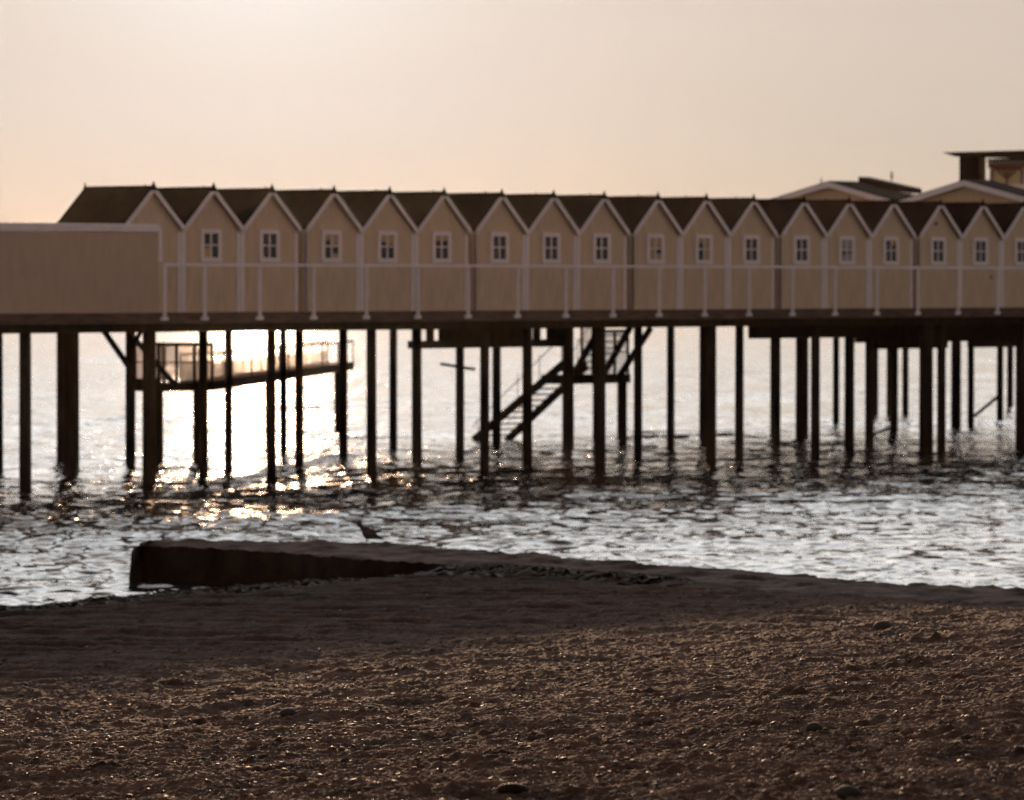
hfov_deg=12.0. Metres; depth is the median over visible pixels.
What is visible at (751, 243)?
window
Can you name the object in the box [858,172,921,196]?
roof
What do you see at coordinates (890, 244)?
window
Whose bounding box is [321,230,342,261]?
window
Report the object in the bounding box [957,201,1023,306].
bathing hut
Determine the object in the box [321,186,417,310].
bathing hut
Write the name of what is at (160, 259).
window
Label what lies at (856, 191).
bath house
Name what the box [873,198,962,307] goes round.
bathing hut
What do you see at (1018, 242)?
window
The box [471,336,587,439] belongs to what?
staircase
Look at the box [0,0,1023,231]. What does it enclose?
sky
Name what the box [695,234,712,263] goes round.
window
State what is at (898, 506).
sea
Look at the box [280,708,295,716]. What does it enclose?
beach stone
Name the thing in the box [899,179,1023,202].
bath house
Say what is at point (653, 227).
bathing hut
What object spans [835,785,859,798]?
beach stone
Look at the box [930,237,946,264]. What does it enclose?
window
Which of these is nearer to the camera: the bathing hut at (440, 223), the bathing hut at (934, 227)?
the bathing hut at (440, 223)
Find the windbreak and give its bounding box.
[0,222,159,312]
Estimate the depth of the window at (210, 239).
97.33 m
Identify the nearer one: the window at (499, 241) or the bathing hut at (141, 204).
the bathing hut at (141, 204)
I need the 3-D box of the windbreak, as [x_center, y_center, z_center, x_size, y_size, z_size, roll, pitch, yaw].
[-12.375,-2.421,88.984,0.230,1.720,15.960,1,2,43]
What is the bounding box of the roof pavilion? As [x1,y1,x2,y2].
[942,150,1023,188]
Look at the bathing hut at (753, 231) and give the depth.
109.55 m
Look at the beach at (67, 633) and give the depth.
34.61 m
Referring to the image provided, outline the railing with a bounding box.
[161,263,1023,319]
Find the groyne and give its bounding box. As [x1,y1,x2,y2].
[129,538,1023,604]
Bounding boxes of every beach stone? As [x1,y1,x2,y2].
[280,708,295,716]
[497,783,527,793]
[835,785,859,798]
[873,620,892,629]
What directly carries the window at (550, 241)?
in the bathing hut at (551, 226)
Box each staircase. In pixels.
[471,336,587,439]
[574,328,632,376]
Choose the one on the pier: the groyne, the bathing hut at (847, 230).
the bathing hut at (847, 230)
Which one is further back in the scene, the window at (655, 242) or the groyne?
the window at (655, 242)
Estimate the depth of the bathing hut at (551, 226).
104.67 m
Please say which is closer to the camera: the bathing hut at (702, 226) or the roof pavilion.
the bathing hut at (702, 226)
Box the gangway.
[180,340,353,442]
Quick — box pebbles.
[0,583,1023,799]
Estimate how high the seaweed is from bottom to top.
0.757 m
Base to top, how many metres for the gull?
0.317 m
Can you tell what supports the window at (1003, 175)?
in the roof pavilion
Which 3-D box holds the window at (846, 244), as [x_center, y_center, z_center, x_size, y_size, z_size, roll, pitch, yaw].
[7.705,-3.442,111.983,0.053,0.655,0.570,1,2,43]
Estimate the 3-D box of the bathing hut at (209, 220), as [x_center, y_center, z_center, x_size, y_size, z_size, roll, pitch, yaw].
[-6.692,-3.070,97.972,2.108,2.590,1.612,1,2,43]
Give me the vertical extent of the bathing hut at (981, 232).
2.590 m
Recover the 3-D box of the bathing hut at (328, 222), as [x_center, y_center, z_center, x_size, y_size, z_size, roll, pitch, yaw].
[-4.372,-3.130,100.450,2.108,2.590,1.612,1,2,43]
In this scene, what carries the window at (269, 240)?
in the bathing hut at (269, 223)
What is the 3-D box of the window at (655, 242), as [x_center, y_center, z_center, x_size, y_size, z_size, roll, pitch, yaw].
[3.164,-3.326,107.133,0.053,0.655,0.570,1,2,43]
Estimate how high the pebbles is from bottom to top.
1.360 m
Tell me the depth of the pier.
107.70 m
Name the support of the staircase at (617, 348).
attached to the pier
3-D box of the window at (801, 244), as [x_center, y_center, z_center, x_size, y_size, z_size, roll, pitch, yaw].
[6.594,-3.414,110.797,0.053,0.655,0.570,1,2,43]
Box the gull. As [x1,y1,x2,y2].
[357,520,385,544]
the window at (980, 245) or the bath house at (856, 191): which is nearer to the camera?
the window at (980, 245)
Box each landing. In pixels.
[135,342,214,391]
[541,328,630,441]
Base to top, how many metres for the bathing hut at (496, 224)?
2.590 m
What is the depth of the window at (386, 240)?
100.98 m
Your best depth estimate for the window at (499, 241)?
103.45 m
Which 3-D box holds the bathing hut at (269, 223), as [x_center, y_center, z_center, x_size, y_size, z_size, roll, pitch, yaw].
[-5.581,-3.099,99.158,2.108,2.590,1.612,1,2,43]
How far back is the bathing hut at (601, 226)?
105.86 m
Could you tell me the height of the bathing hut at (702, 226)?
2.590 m
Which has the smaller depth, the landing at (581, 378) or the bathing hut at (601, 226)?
the bathing hut at (601, 226)
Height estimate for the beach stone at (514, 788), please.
0.057 m
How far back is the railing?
103.24 m
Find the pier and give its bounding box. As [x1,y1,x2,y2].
[0,307,1023,489]
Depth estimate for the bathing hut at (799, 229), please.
110.81 m
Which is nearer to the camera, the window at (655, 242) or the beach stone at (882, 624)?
the beach stone at (882, 624)
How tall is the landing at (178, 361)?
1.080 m
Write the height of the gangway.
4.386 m
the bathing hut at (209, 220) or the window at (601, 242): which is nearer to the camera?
the bathing hut at (209, 220)
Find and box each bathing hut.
[57,181,184,311]
[157,183,243,311]
[203,184,301,311]
[265,185,362,310]
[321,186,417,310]
[375,187,471,310]
[433,189,528,309]
[485,190,579,309]
[536,191,629,309]
[590,192,682,309]
[638,193,730,308]
[685,194,777,308]
[736,195,827,308]
[781,196,871,307]
[826,197,915,307]
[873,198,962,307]
[916,199,1004,307]
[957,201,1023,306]
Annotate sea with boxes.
[0,326,1023,605]
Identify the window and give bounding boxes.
[148,228,162,261]
[200,229,221,261]
[259,230,280,261]
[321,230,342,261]
[377,231,397,262]
[431,231,451,262]
[489,232,509,262]
[541,233,560,262]
[592,233,611,263]
[646,234,664,263]
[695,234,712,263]
[742,235,759,263]
[793,236,810,263]
[838,236,855,264]
[882,237,899,264]
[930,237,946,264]
[972,238,988,264]
[991,168,1022,183]
[1014,238,1023,264]
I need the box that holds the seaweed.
[0,563,701,610]
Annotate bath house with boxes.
[771,178,907,201]
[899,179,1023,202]
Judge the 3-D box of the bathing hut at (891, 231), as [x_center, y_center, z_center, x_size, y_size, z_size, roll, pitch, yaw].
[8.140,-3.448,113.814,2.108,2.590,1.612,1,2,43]
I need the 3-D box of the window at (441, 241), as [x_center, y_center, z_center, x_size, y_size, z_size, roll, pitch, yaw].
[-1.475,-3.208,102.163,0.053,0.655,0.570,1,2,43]
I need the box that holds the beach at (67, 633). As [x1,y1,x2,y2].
[0,572,1023,799]

